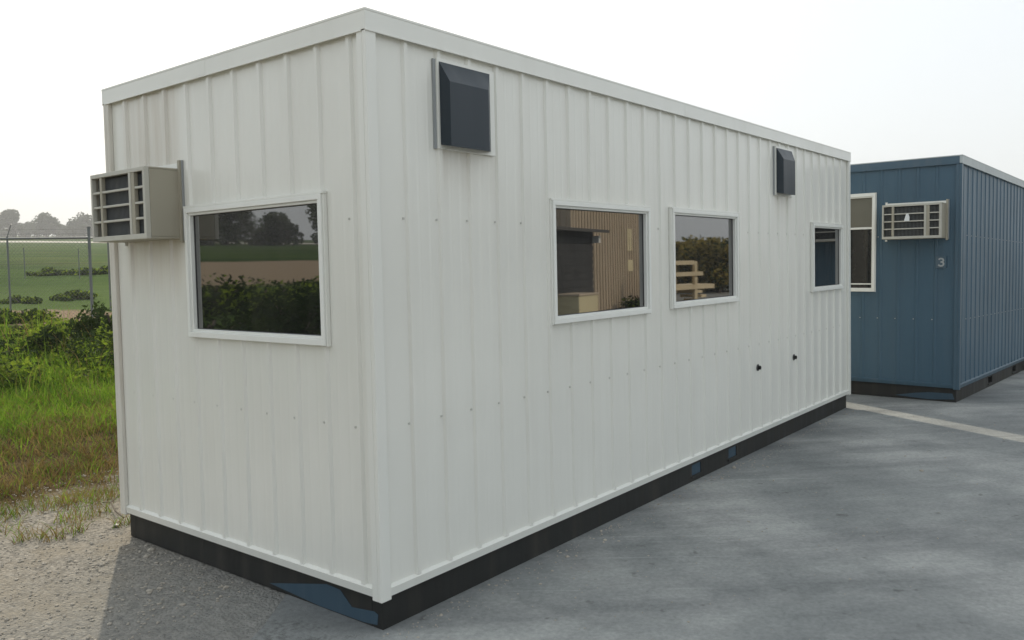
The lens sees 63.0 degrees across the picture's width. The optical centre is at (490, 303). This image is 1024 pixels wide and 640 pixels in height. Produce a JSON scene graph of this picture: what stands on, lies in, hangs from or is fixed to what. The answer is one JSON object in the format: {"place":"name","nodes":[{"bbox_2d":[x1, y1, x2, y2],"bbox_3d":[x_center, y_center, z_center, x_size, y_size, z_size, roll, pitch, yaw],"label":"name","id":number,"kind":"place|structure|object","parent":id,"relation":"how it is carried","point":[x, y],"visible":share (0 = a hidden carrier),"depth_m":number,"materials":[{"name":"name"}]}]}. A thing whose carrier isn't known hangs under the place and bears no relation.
{"place":"outdoors","nodes":[
{"label":"outdoors","id":0,"kind":"place"},
{"bbox_2d":[0,236,312,639],"bbox_3d":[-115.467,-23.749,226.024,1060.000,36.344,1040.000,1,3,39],"label":"ground","id":1,"kind":"structure","parent":0,"point":[237,615],"depth_m":4.73,"materials":[{"name":"grey gravel"}]},
{"bbox_2d":[0,228,8,236],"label":"tree","id":2,"kind":"object","parent":1,"relation":"on","point":[3,231],"visible":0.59,"depth_m":432.85,"materials":[{"name":"green plant"}]},
{"bbox_2d":[0,209,27,236],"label":"tree","id":3,"kind":"object","parent":1,"relation":"on","point":[8,217],"visible":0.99,"depth_m":408.57,"materials":[{"name":"green plant"}]},
{"bbox_2d":[0,294,42,303],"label":"bush","id":4,"kind":"object","parent":1,"relation":"on","point":[26,299],"visible":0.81,"depth_m":23.57,"materials":[{"name":"green plant"}]},
{"bbox_2d":[17,222,36,236],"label":"tree","id":5,"kind":"object","parent":1,"relation":"on","point":[28,225],"visible":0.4,"depth_m":425.68,"materials":[{"name":"green plant"}]},
{"bbox_2d":[0,307,61,324],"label":"bush","id":6,"kind":"object","parent":1,"relation":"on","point":[12,318],"visible":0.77,"depth_m":17.91,"materials":[{"name":"green plant"}]},
{"bbox_2d":[25,271,54,275],"bbox_3d":[-21.165,-1.379,39.250,1.287,0.333,1.241,-2,3,-11],"label":"bush","id":7,"kind":"object","parent":1,"relation":"on","point":[35,273],"visible":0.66,"depth_m":38.94,"materials":[{"name":"green plant"}]},
{"bbox_2d":[17,324,71,353],"bbox_3d":[-6.680,0.591,12.599,0.827,0.594,0.628,-1,3,10],"label":"bush","id":8,"kind":"object","parent":1,"relation":"on","point":[48,337],"visible":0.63,"depth_m":12.44,"materials":[{"name":"green plant"}]},
{"bbox_2d":[28,212,62,236],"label":"tree","id":9,"kind":"object","parent":1,"relation":"on","point":[43,220],"visible":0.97,"depth_m":411.17,"materials":[{"name":"green plant"}]},
{"bbox_2d":[23,249,79,278],"bbox_3d":[-19.397,-1.694,36.922,7.269,1.802,0.040,-1,3,0],"label":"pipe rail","id":10,"kind":"object","parent":1,"relation":"on","point":[78,264],"visible":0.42,"depth_m":36.91,"materials":[{"name":"metal"}]},
{"bbox_2d":[37,267,67,275],"bbox_3d":[-20.915,-1.527,39.762,1.459,0.551,1.571,-3,3,-36],"label":"bush","id":11,"kind":"object","parent":1,"relation":"on","point":[55,272],"visible":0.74,"depth_m":39.46,"materials":[{"name":"green plant"}]},
{"bbox_2d":[0,224,111,316],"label":"chain link fence","id":12,"kind":"object","parent":1,"relation":"on","point":[89,238],"visible":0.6,"depth_m":18.96,"materials":[{"name":"metal"}]},
{"bbox_2d":[0,296,114,406],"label":"tall stalks","id":13,"kind":"object","parent":1,"relation":"on","point":[24,335],"visible":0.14,"depth_m":11.11,"materials":[{"name":"green plant"}]},
{"bbox_2d":[0,316,114,393],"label":"weeds","id":14,"kind":"object","parent":1,"relation":"on","point":[69,349],"visible":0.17,"depth_m":11.54,"materials":[{"name":"green plant"}]},
{"bbox_2d":[0,333,116,457],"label":"grass","id":15,"kind":"structure","parent":1,"relation":"on","point":[104,392],"depth_m":9.42,"materials":[{"name":"green plant"}]},
{"bbox_2d":[51,223,67,236],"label":"tree","id":16,"kind":"object","parent":1,"relation":"on","point":[61,233],"visible":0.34,"depth_m":430.40,"materials":[{"name":"green plant"}]},
{"bbox_2d":[0,383,129,544],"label":"dry grass","id":17,"kind":"structure","parent":1,"relation":"on","point":[46,469],"depth_m":7.00,"materials":[{"name":"green plant"}]},
{"bbox_2d":[48,289,98,300],"bbox_3d":[-12.582,-0.238,25.150,1.078,0.436,1.432,1,3,39],"label":"bush","id":18,"kind":"object","parent":1,"relation":"on","point":[72,296],"visible":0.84,"depth_m":25.02,"materials":[{"name":"green plant"}]},
{"bbox_2d":[63,212,92,236],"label":"tree","id":19,"kind":"object","parent":1,"relation":"on","point":[79,224],"visible":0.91,"depth_m":408.34,"materials":[{"name":"green plant"}]},
{"bbox_2d":[64,268,99,274],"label":"bush","id":20,"kind":"object","parent":1,"relation":"on","point":[83,271],"visible":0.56,"depth_m":40.20,"materials":[{"name":"green plant"}]},
{"bbox_2d":[64,301,112,346],"bbox_3d":[-5.937,0.282,13.481,1.454,1.109,1.560,1,3,39],"label":"bush","id":21,"kind":"object","parent":1,"relation":"on","point":[97,314],"visible":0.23,"depth_m":13.14,"materials":[{"name":"green plant"}]},
{"bbox_2d":[78,266,107,274],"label":"bush","id":22,"kind":"object","parent":1,"relation":"on","point":[103,269],"visible":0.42,"depth_m":41.20,"materials":[{"name":"green plant"}]},
{"bbox_2d":[0,403,1022,639],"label":"gravel","id":23,"kind":"structure","parent":1,"relation":"on","point":[148,591],"depth_m":4.83,"materials":[{"name":"grey gravel"}]},
{"bbox_2d":[103,494,124,517],"bbox_3d":[-2.648,1.438,5.963,0.113,0.069,0.490,-3,3,-38],"label":"twig","id":24,"kind":"object","parent":23,"relation":"on","point":[118,513],"visible":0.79,"depth_m":5.93,"materials":[{"name":"wood"}]},
{"bbox_2d":[0,0,1023,235],"label":"sky","id":25,"kind":"structure","parent":0,"point":[871,80],"materials":[{"name":"white"}]},
{"bbox_2d":[250,370,1023,639],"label":"pavement","id":26,"kind":"structure","parent":0,"point":[964,580],"depth_m":4.75,"materials":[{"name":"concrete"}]},
{"bbox_2d":[90,7,850,629],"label":"portable office","id":27,"kind":"structure","parent":26,"relation":"on","point":[410,319],"depth_m":4.63,"materials":[{"name":"white paint"}]},
{"bbox_2d":[183,191,330,346],"bbox_3d":[-1.243,-0.172,4.363,1.220,0.742,0.054,1,3,39],"label":"window","id":28,"kind":"structure","parent":27,"relation":"in","point":[257,269],"depth_m":4.33,"materials":[{"name":"clear glass"}]},
{"bbox_2d":[549,198,651,324],"bbox_3d":[0.719,-0.272,5.311,0.054,0.738,1.185,1,3,39],"label":"window","id":29,"kind":"structure","parent":27,"relation":"in","point":[600,252],"depth_m":5.28,"materials":[{"name":"clear glass"}]},
{"bbox_2d":[669,207,738,308],"bbox_3d":[1.668,-0.357,6.467,0.054,0.736,1.186,1,3,39],"label":"window","id":30,"kind":"structure","parent":27,"relation":"in","point":[703,244],"depth_m":6.45,"materials":[{"name":"clear glass"}]},
{"bbox_2d":[810,222,843,291],"bbox_3d":[3.516,-0.489,8.721,0.054,0.700,0.991,1,3,39],"label":"window","id":31,"kind":"structure","parent":27,"relation":"in","point":[826,239],"depth_m":8.74,"materials":[{"name":"white glass"}]},
{"bbox_2d":[850,154,1023,402],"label":"portable office","id":32,"kind":"structure","parent":26,"relation":"on","point":[937,278],"depth_m":9.96,"materials":[{"name":"metal blue steel"},{"name":"black steel"},{"name":"tinted glass"}]},
{"bbox_2d":[850,193,876,291],"bbox_3d":[4.342,-0.745,10.324,0.824,1.193,0.054,1,3,42],"label":"window","id":33,"kind":"structure","parent":32,"relation":"in","point":[864,205],"depth_m":10.16,"materials":[{"name":"white glass"}]}
]}

